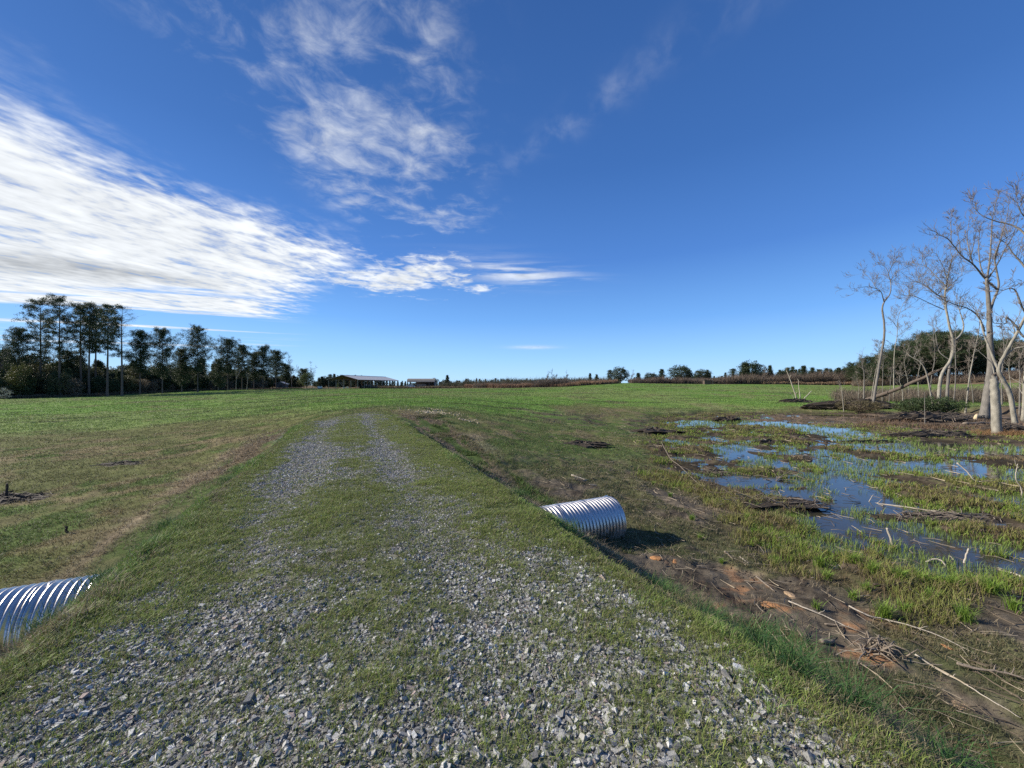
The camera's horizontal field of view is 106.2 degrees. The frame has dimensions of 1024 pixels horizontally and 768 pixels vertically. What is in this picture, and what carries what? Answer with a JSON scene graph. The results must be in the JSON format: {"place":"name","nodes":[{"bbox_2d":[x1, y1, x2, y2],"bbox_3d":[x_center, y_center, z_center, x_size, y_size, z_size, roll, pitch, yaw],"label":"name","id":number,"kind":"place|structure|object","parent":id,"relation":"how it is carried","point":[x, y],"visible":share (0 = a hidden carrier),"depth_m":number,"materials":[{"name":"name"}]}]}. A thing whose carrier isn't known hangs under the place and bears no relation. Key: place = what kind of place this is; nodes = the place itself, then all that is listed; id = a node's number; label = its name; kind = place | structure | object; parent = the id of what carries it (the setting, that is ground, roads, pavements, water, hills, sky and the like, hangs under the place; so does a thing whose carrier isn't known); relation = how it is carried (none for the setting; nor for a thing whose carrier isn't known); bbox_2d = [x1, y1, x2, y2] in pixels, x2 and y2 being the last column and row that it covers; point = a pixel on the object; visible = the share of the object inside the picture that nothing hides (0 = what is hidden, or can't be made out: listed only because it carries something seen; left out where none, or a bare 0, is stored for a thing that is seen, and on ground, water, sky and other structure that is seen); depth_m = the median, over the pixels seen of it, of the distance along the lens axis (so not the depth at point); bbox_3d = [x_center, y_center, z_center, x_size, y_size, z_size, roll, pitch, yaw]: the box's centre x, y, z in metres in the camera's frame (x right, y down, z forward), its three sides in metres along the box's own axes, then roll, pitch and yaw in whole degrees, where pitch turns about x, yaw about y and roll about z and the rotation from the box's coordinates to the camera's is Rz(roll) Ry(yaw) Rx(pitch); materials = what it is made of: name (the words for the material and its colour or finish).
{"place":"outdoors","nodes":[
{"label":"outdoors","id":0,"kind":"place"},
{"bbox_2d":[0,412,914,767],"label":"gravel","id":1,"kind":"structure","parent":0,"point":[70,710],"depth_m":1.94,"materials":[{"name":"gravel"}]},
{"bbox_2d":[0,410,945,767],"bbox_3d":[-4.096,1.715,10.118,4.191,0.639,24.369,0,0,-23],"label":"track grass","id":2,"kind":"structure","parent":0,"point":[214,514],"depth_m":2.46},
{"bbox_2d":[0,377,1023,767],"bbox_3d":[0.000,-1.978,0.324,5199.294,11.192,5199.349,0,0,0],"label":"ground","id":3,"kind":"structure","parent":0,"point":[716,585],"depth_m":5.92,"materials":[{"name":"plant"}]},
{"bbox_2d":[6,361,36,393],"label":"yellow green tree","id":4,"kind":"object","parent":3,"relation":"on","point":[23,370],"visible":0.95,"depth_m":90.35,"materials":[{"name":"green plant"}]},
{"bbox_2d":[0,325,46,374],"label":"pine","id":5,"kind":"object","parent":3,"relation":"on","point":[15,338],"visible":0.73,"depth_m":95.37,"materials":[{"name":"green plant"}]},
{"bbox_2d":[0,487,53,504],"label":"brush pile","id":6,"kind":"object","parent":3,"relation":"on","point":[13,497],"visible":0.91,"depth_m":10.11,"materials":[{"name":"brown wood"}]},
{"bbox_2d":[18,374,36,395],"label":"cedar","id":7,"kind":"object","parent":3,"relation":"on","point":[29,390],"visible":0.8,"depth_m":91.45,"materials":[{"name":"green plant"}]},
{"bbox_2d":[11,298,60,373],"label":"tall pine","id":8,"kind":"object","parent":3,"relation":"on","point":[40,350],"visible":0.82,"depth_m":97.37,"materials":[{"name":"green plant"}]},
{"bbox_2d":[32,372,51,393],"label":"understory tree","id":9,"kind":"object","parent":3,"relation":"on","point":[41,381],"visible":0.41,"depth_m":95.62,"materials":[{"name":"green plant"}]},
{"bbox_2d":[29,362,57,382],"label":"understory tree","id":10,"kind":"object","parent":3,"relation":"on","point":[34,367],"visible":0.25,"depth_m":98.64,"materials":[{"name":"green plant"}]},
{"bbox_2d":[0,573,103,654],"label":"culvert pipe","id":11,"kind":"object","parent":3,"relation":"on","point":[21,601],"visible":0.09,"depth_m":4.23,"materials":[{"name":"metal"}]},
{"bbox_2d":[43,371,62,394],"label":"cedar","id":12,"kind":"object","parent":3,"relation":"on","point":[52,392],"visible":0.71,"depth_m":94.30,"materials":[{"name":"green plant"}]},
{"bbox_2d":[31,293,84,394],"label":"tall pine","id":13,"kind":"object","parent":3,"relation":"on","point":[64,318],"visible":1,"depth_m":94.66,"materials":[{"name":"green plant"}]},
{"bbox_2d":[49,348,85,378],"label":"pine","id":14,"kind":"object","parent":3,"relation":"on","point":[67,356],"visible":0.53,"depth_m":103.56,"materials":[{"name":"green plant"}]},
{"bbox_2d":[60,377,85,393],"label":"brown shrub","id":15,"kind":"object","parent":3,"relation":"on","point":[77,384],"visible":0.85,"depth_m":96.90,"materials":[{"name":"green plant"}]},
{"bbox_2d":[56,301,98,383],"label":"tall pine","id":16,"kind":"object","parent":3,"relation":"on","point":[81,352],"visible":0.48,"depth_m":100.47,"materials":[{"name":"green plant"}]},
{"bbox_2d":[72,302,104,393],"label":"tall pine","id":17,"kind":"object","parent":3,"relation":"on","point":[90,336],"visible":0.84,"depth_m":99.78,"materials":[{"name":"green plant"}]},
{"bbox_2d":[75,366,104,383],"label":"understory tree","id":18,"kind":"object","parent":3,"relation":"on","point":[91,372],"visible":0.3,"depth_m":104.84,"materials":[{"name":"green plant"}]},
{"bbox_2d":[85,376,105,392],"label":"cedar","id":19,"kind":"object","parent":3,"relation":"on","point":[95,381],"visible":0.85,"depth_m":101.69,"materials":[{"name":"green plant"}]},
{"bbox_2d":[84,308,112,376],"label":"tall pine","id":20,"kind":"object","parent":3,"relation":"on","point":[100,351],"visible":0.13,"depth_m":105.08,"materials":[{"name":"green plant"}]},
{"bbox_2d":[89,304,122,395],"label":"tall pine","id":21,"kind":"object","parent":3,"relation":"on","point":[101,327],"visible":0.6,"depth_m":96.42,"materials":[{"name":"green plant"}]},
{"bbox_2d":[105,378,120,392],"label":"cedar","id":22,"kind":"object","parent":3,"relation":"on","point":[115,384],"visible":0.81,"depth_m":103.76,"materials":[{"name":"green plant"}]},
{"bbox_2d":[100,303,137,395],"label":"half dead pine","id":23,"kind":"object","parent":3,"relation":"on","point":[116,327],"visible":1,"depth_m":94.64,"materials":[{"name":"green plant"}]},
{"bbox_2d":[91,460,146,466],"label":"brush pile","id":24,"kind":"object","parent":3,"relation":"on","point":[124,462],"visible":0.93,"depth_m":14.07,"materials":[{"name":"brown wood"}]},
{"bbox_2d":[123,374,136,391],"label":"understory tree","id":25,"kind":"object","parent":3,"relation":"on","point":[130,385],"visible":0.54,"depth_m":108.29,"materials":[{"name":"green plant"}]},
{"bbox_2d":[118,329,161,393],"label":"pine","id":26,"kind":"object","parent":3,"relation":"on","point":[141,348],"visible":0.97,"depth_m":103.52,"materials":[{"name":"green plant"}]},
{"bbox_2d":[0,387,302,398],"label":"weeds","id":27,"kind":"object","parent":3,"relation":"on","point":[36,395],"visible":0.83,"depth_m":102.89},
{"bbox_2d":[146,327,183,392],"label":"pine","id":28,"kind":"object","parent":3,"relation":"on","point":[165,354],"visible":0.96,"depth_m":107.64,"materials":[{"name":"green plant"}]},
{"bbox_2d":[165,347,194,391],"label":"pine","id":29,"kind":"object","parent":3,"relation":"on","point":[181,360],"visible":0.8,"depth_m":115.28,"materials":[{"name":"green plant"}]},
{"bbox_2d":[173,323,217,391],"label":"pine","id":30,"kind":"object","parent":3,"relation":"on","point":[198,342],"visible":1,"depth_m":115.32,"materials":[{"name":"green plant"}]},
{"bbox_2d":[205,358,229,390],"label":"pine","id":31,"kind":"object","parent":3,"relation":"on","point":[217,377],"visible":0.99,"depth_m":127.49,"materials":[{"name":"green plant"}]},
{"bbox_2d":[200,334,244,389],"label":"pine","id":32,"kind":"object","parent":3,"relation":"on","point":[227,349],"visible":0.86,"depth_m":131.60,"materials":[{"name":"green plant"}]},
{"bbox_2d":[228,343,258,389],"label":"pine","id":33,"kind":"object","parent":3,"relation":"on","point":[243,347],"visible":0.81,"depth_m":139.73,"materials":[{"name":"green plant"}]},
{"bbox_2d":[243,351,265,388],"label":"pine","id":34,"kind":"object","parent":3,"relation":"on","point":[253,376],"visible":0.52,"depth_m":149.42,"materials":[{"name":"green plant"}]},
{"bbox_2d":[249,344,276,388],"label":"pine","id":35,"kind":"object","parent":3,"relation":"on","point":[262,354],"visible":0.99,"depth_m":149.46,"materials":[{"name":"green plant"}]},
{"bbox_2d":[266,349,292,376],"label":"pine","id":36,"kind":"object","parent":3,"relation":"on","point":[275,366],"visible":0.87,"depth_m":157.62,"materials":[{"name":"green plant"}]},
{"bbox_2d":[277,362,295,386],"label":"pine","id":37,"kind":"object","parent":3,"relation":"on","point":[285,378],"visible":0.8,"depth_m":169.62,"materials":[{"name":"green plant"}]},
{"bbox_2d":[298,373,315,387],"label":"green tree","id":38,"kind":"object","parent":3,"relation":"on","point":[307,380],"visible":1,"depth_m":178.84,"materials":[{"name":"green plant"}]},
{"bbox_2d":[327,375,398,388],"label":"pole barn","id":39,"kind":"structure","parent":3,"relation":"on","point":[349,378],"depth_m":168.49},
{"bbox_2d":[360,385,464,388],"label":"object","id":40,"kind":"object","parent":3,"relation":"on","point":[393,387],"visible":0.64,"depth_m":157.87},
{"bbox_2d":[407,379,435,386],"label":"gambrel shed","id":41,"kind":"structure","parent":3,"relation":"on","point":[429,382],"depth_m":193.72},
{"bbox_2d":[0,413,983,767],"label":"bank grass","id":42,"kind":"structure","parent":3,"relation":"on","point":[540,497],"depth_m":2.82,"materials":[{"name":"plant"}]},
{"bbox_2d":[0,465,1022,767],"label":"lush tufts","id":43,"kind":"object","parent":3,"relation":"on","point":[790,659],"visible":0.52,"depth_m":2.09,"materials":[{"name":"green plant"}]},
{"bbox_2d":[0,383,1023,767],"bbox_3d":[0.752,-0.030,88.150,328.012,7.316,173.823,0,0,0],"label":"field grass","id":44,"kind":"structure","parent":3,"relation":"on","point":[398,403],"depth_m":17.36,"materials":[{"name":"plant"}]},
{"bbox_2d":[0,410,1023,767],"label":"dry stems","id":45,"kind":"object","parent":3,"relation":"on","point":[254,454],"visible":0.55,"depth_m":8.06,"materials":[{"name":"brown plant"}]},
{"bbox_2d":[464,379,618,387],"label":"broomsedge","id":46,"kind":"object","parent":3,"relation":"on","point":[568,384],"visible":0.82,"depth_m":135.05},
{"bbox_2d":[540,495,626,540],"bbox_3d":[-0.295,2.745,6.805,5.229,0.908,0.888,0,0,-25],"label":"culvert pipe","id":47,"kind":"object","parent":3,"relation":"on","point":[604,517],"visible":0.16,"depth_m":7.36,"materials":[{"name":"metal"}]},
{"bbox_2d":[560,438,610,447],"bbox_3d":[3.353,2.814,18.348,3.055,0.420,1.438,0,0,0],"label":"brush pile","id":48,"kind":"object","parent":3,"relation":"on","point":[586,444],"visible":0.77,"depth_m":18.13,"materials":[{"name":"brown wood"}]},
{"bbox_2d":[610,366,628,382],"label":"young pine","id":49,"kind":"object","parent":3,"relation":"on","point":[619,376],"visible":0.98,"depth_m":184.05,"materials":[{"name":"green plant"}]},
{"bbox_2d":[629,426,684,434],"bbox_3d":[9.238,3.011,25.561,4.673,0.517,2.063,0,0,0],"label":"brush pile","id":50,"kind":"object","parent":3,"relation":"on","point":[656,430],"visible":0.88,"depth_m":25.06,"materials":[{"name":"brown wood"}]},
{"bbox_2d":[667,365,693,378],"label":"young pine","id":51,"kind":"object","parent":3,"relation":"on","point":[683,369],"visible":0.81,"depth_m":183.40,"materials":[{"name":"green plant"}]},
{"bbox_2d":[696,463,738,475],"bbox_3d":[7.421,3.131,14.071,1.258,0.458,1.168,0,0,-28],"label":"brush pile","id":52,"kind":"object","parent":3,"relation":"on","point":[718,471],"visible":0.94,"depth_m":13.93,"materials":[{"name":"brown wood"}]},
{"bbox_2d":[438,368,1023,402],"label":"brushwood","id":53,"kind":"object","parent":3,"relation":"on","point":[960,394],"visible":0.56,"depth_m":147.05,"materials":[{"name":"plant"}]},
{"bbox_2d":[737,359,766,376],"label":"young pine","id":54,"kind":"object","parent":3,"relation":"on","point":[754,368],"visible":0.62,"depth_m":179.90,"materials":[{"name":"green plant"}]},
{"bbox_2d":[498,408,1023,764],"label":"mud clods","id":55,"kind":"object","parent":3,"relation":"on","point":[974,738],"visible":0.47,"depth_m":10.82,"materials":[{"name":"soil"}]},
{"bbox_2d":[722,488,832,515],"bbox_3d":[7.001,3.050,10.060,2.828,0.549,1.385,0,0,0],"label":"brush pile","id":56,"kind":"object","parent":3,"relation":"on","point":[808,503],"visible":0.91,"depth_m":9.99,"materials":[{"name":"brown wood"}]},
{"bbox_2d":[540,416,1023,767],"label":"twig litter","id":57,"kind":"object","parent":3,"relation":"on","point":[1004,633],"visible":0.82,"depth_m":6.61,"materials":[{"name":"wood"}]},
{"bbox_2d":[626,411,1023,638],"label":"marsh sedge","id":58,"kind":"object","parent":3,"relation":"on","point":[914,598],"visible":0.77,"depth_m":9.84,"materials":[{"name":"green plant"}]},
{"bbox_2d":[650,480,1023,624],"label":"sedge tufts","id":59,"kind":"object","parent":3,"relation":"on","point":[885,612],"visible":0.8,"depth_m":5.83,"materials":[{"name":"green plant"}]},
{"bbox_2d":[799,397,896,410],"bbox_3d":[41.088,2.430,46.459,12.243,2.044,4.416,0,0,0],"label":"brush pile","id":60,"kind":"object","parent":3,"relation":"on","point":[821,405],"visible":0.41,"depth_m":46.10,"materials":[{"name":"brown wood"}]},
{"bbox_2d":[842,361,866,382],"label":"hill pine","id":61,"kind":"object","parent":3,"relation":"on","point":[850,371],"visible":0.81,"depth_m":164.95,"materials":[{"name":"green plant"}]},
{"bbox_2d":[852,362,869,380],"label":"hill pine","id":62,"kind":"object","parent":3,"relation":"on","point":[860,370],"visible":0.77,"depth_m":152.72,"materials":[{"name":"green plant"}]},
{"bbox_2d":[835,400,888,412],"bbox_3d":[39.853,2.516,43.914,4.533,1.806,4.728,0,0,0],"label":"brown bush","id":63,"kind":"object","parent":3,"relation":"on","point":[874,407],"visible":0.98,"depth_m":43.51,"materials":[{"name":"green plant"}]},
{"bbox_2d":[836,244,915,403],"bbox_3d":[42.895,-7.169,45.503,10.321,20.522,3.855,0,0,-12],"label":"bare tree","id":64,"kind":"object","parent":3,"relation":"on","point":[881,352],"visible":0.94,"depth_m":45.93,"materials":[{"name":"grey plant"}]},
{"bbox_2d":[832,631,925,669],"bbox_3d":[4.162,3.010,4.457,0.886,0.144,0.632,0,0,0],"label":"root tangle","id":65,"kind":"object","parent":3,"relation":"on","point":[877,646],"visible":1,"depth_m":4.43,"materials":[{"name":"brown wood"}]},
{"bbox_2d":[868,357,895,385],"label":"hill pine","id":66,"kind":"object","parent":3,"relation":"on","point":[885,369],"visible":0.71,"depth_m":146.23,"materials":[{"name":"green plant"}]},
{"bbox_2d":[878,349,914,380],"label":"hill pine","id":67,"kind":"object","parent":3,"relation":"on","point":[897,355],"visible":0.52,"depth_m":147.33,"materials":[{"name":"green plant"}]},
{"bbox_2d":[882,290,918,400],"bbox_3d":[58.711,-5.979,58.036,9.350,17.001,3.625,0,0,-29],"label":"bare tree","id":68,"kind":"object","parent":3,"relation":"on","point":[898,327],"visible":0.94,"depth_m":57.98,"materials":[{"name":"grey plant"}]},
{"bbox_2d":[865,367,951,398],"bbox_3d":[46.414,0.334,46.226,1.193,5.027,8.959,0,0,-30],"label":"fallen tree","id":69,"kind":"object","parent":3,"relation":"on","point":[886,393],"visible":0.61,"depth_m":45.39,"materials":[{"name":"wood"}]},
{"bbox_2d":[890,347,928,380],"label":"hill pine","id":70,"kind":"object","parent":3,"relation":"on","point":[913,371],"visible":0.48,"depth_m":147.64,"materials":[{"name":"green plant"}]},
{"bbox_2d":[849,605,976,654],"bbox_3d":[5.094,3.108,4.959,0.129,0.108,1.142,0,0,-43],"label":"long switch","id":71,"kind":"object","parent":3,"relation":"on","point":[902,623],"visible":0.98,"depth_m":5.03,"materials":[{"name":"brown wood"}]},
{"bbox_2d":[898,344,932,405],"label":"bare tree","id":72,"kind":"object","parent":3,"relation":"on","point":[917,352],"visible":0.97,"depth_m":37.99,"materials":[{"name":"grey plant"}]},
{"bbox_2d":[901,338,943,377],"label":"hill pine","id":73,"kind":"object","parent":3,"relation":"on","point":[918,346],"visible":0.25,"depth_m":150.89,"materials":[{"name":"green plant"}]},
{"bbox_2d":[868,409,985,422],"bbox_3d":[36.477,2.942,33.911,9.782,1.750,3.776,0,0,0],"label":"brush pile","id":74,"kind":"object","parent":3,"relation":"on","point":[936,416],"visible":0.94,"depth_m":33.15,"materials":[{"name":"brown wood"}]},
{"bbox_2d":[882,226,972,403],"bbox_3d":[45.388,-6.863,42.058,14.916,20.392,5.232,0,0,-28],"label":"bare tree","id":75,"kind":"object","parent":3,"relation":"on","point":[946,289],"visible":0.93,"depth_m":41.92,"materials":[{"name":"grey plant"}]},
{"bbox_2d":[871,428,983,437],"bbox_3d":[26.007,3.169,23.991,6.175,0.971,2.327,0,0,0],"label":"brush pile","id":76,"kind":"object","parent":3,"relation":"on","point":[931,433],"visible":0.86,"depth_m":23.61,"materials":[{"name":"brown wood"}]},
{"bbox_2d":[917,307,946,387],"bbox_3d":[59.031,-4.181,54.268,3.096,13.562,1.944,0,0,34],"label":"sapling","id":77,"kind":"object","parent":3,"relation":"on","point":[939,329],"visible":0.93,"depth_m":53.98,"materials":[{"name":"grey plant"}]},
{"bbox_2d":[898,395,972,412],"bbox_3d":[40.579,2.217,37.103,4.585,2.586,4.968,0,0,-42],"label":"evergreen bush","id":78,"kind":"object","parent":3,"relation":"on","point":[918,405],"visible":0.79,"depth_m":36.38,"materials":[{"name":"green plant"}]},
{"bbox_2d":[913,339,960,373],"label":"hill pine","id":79,"kind":"object","parent":3,"relation":"on","point":[928,358],"visible":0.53,"depth_m":147.65,"materials":[{"name":"green plant"}]},
{"bbox_2d":[852,412,1023,436],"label":"island litter","id":80,"kind":"object","parent":3,"relation":"on","point":[988,431],"visible":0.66,"depth_m":28.98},
{"bbox_2d":[868,507,1013,525],"bbox_3d":[10.426,3.192,9.291,3.743,0.358,1.160,0,0,0],"label":"brush pile","id":81,"kind":"object","parent":3,"relation":"on","point":[932,515],"visible":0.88,"depth_m":9.23,"materials":[{"name":"brown wood"}]},
{"bbox_2d":[912,330,970,375],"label":"hill pine","id":82,"kind":"object","parent":3,"relation":"on","point":[940,338],"visible":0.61,"depth_m":145.31,"materials":[{"name":"green plant"}]},
{"bbox_2d":[927,315,957,399],"bbox_3d":[50.639,-2.932,45.317,1.876,11.447,3.140,0,0,-12],"label":"bare tree","id":83,"kind":"object","parent":3,"relation":"on","point":[947,383],"visible":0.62,"depth_m":44.51,"materials":[{"name":"grey plant"}]},
{"bbox_2d":[939,336,970,377],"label":"hill pine","id":84,"kind":"object","parent":3,"relation":"on","point":[963,355],"visible":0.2,"depth_m":149.80,"materials":[{"name":"green plant"}]},
{"bbox_2d":[948,312,970,398],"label":"sapling","id":85,"kind":"object","parent":3,"relation":"on","point":[955,315],"visible":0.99,"depth_m":40.97,"materials":[{"name":"grey plant"}]},
{"bbox_2d":[915,654,1020,717],"bbox_3d":[4.675,3.076,3.979,0.082,0.086,0.777,0,0,-14],"label":"drooping switch","id":86,"kind":"object","parent":3,"relation":"on","point":[922,659],"visible":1,"depth_m":3.96,"materials":[{"name":"brown wood"}]},
{"bbox_2d":[916,188,1023,418],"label":"bare tree","id":87,"kind":"object","parent":3,"relation":"on","point":[985,411],"visible":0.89,"depth_m":36.87,"materials":[{"name":"grey plant"}]},
{"bbox_2d":[956,336,986,372],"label":"hill pine","id":88,"kind":"object","parent":3,"relation":"on","point":[972,352],"visible":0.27,"depth_m":149.54,"materials":[{"name":"green plant"}]},
{"bbox_2d":[964,298,984,413],"bbox_3d":[51.894,-3.231,43.137,1.949,13.244,2.031,0,0,40],"label":"sapling","id":89,"kind":"object","parent":3,"relation":"on","point":[973,351],"visible":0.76,"depth_m":42.98,"materials":[{"name":"grey plant"}]},
{"bbox_2d":[960,341,998,374],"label":"hill pine","id":90,"kind":"object","parent":3,"relation":"on","point":[978,370],"visible":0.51,"depth_m":147.90,"materials":[{"name":"green plant"}]},
{"bbox_2d":[967,344,998,371],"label":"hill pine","id":91,"kind":"object","parent":3,"relation":"on","point":[985,368],"visible":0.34,"depth_m":147.50,"materials":[{"name":"green plant"}]},
{"bbox_2d":[964,334,1002,432],"bbox_3d":[31.222,0.041,25.459,1.941,6.942,1.128,0,0,30],"label":"broken tree","id":92,"kind":"object","parent":3,"relation":"on","point":[996,414],"visible":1,"depth_m":25.10,"materials":[{"name":"grey plant"}]},
{"bbox_2d":[956,662,1023,678],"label":"weathered branch","id":93,"kind":"object","parent":3,"relation":"on","point":[980,669],"visible":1,"depth_m":4.15,"materials":[{"name":"grey wood"}]},
{"bbox_2d":[962,172,1023,337],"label":"bare tree","id":94,"kind":"object","parent":3,"relation":"on","point":[1015,256],"visible":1,"depth_m":24.41,"materials":[{"name":"grey plant"}]},
{"bbox_2d":[964,292,1023,422],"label":"bare tree","id":95,"kind":"object","parent":3,"relation":"on","point":[1013,414],"visible":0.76,"depth_m":30.94,"materials":[{"name":"grey plant"}]},
{"bbox_2d":[976,420,1023,432],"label":"brush pile","id":96,"kind":"object","parent":3,"relation":"on","point":[1014,426],"visible":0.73,"depth_m":26.64,"materials":[{"name":"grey wood"}]},
{"bbox_2d":[994,326,1016,404],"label":"sapling","id":97,"kind":"object","parent":3,"relation":"on","point":[1010,335],"visible":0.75,"depth_m":45.97,"materials":[{"name":"grey plant"}]},
{"bbox_2d":[994,342,1021,371],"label":"hill pine","id":98,"kind":"object","parent":3,"relation":"on","point":[1000,355],"visible":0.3,"depth_m":145.37,"materials":[{"name":"green plant"}]},
{"bbox_2d":[1004,335,1023,420],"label":"sapling","id":99,"kind":"object","parent":3,"relation":"on","point":[1022,409],"visible":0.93,"depth_m":34.03,"materials":[{"name":"grey plant"}]},
{"bbox_2d":[1014,337,1023,415],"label":"sapling","id":100,"kind":"object","parent":3,"relation":"on","point":[1019,408],"visible":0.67,"depth_m":39.97,"materials":[{"name":"grey plant"}]},
{"bbox_2d":[0,0,1023,384],"label":"sky","id":101,"kind":"structure","parent":0,"point":[401,190],"materials":[{"name":"blue"}]},
{"bbox_2d":[762,380,851,384],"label":"tan grass","id":102,"kind":"structure","parent":0,"point":[808,383],"depth_m":167.10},
{"bbox_2d":[655,413,1023,597],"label":"water","id":103,"kind":"structure","parent":0,"point":[840,482],"depth_m":11.86,"materials":[{"name":"blue liquid"}]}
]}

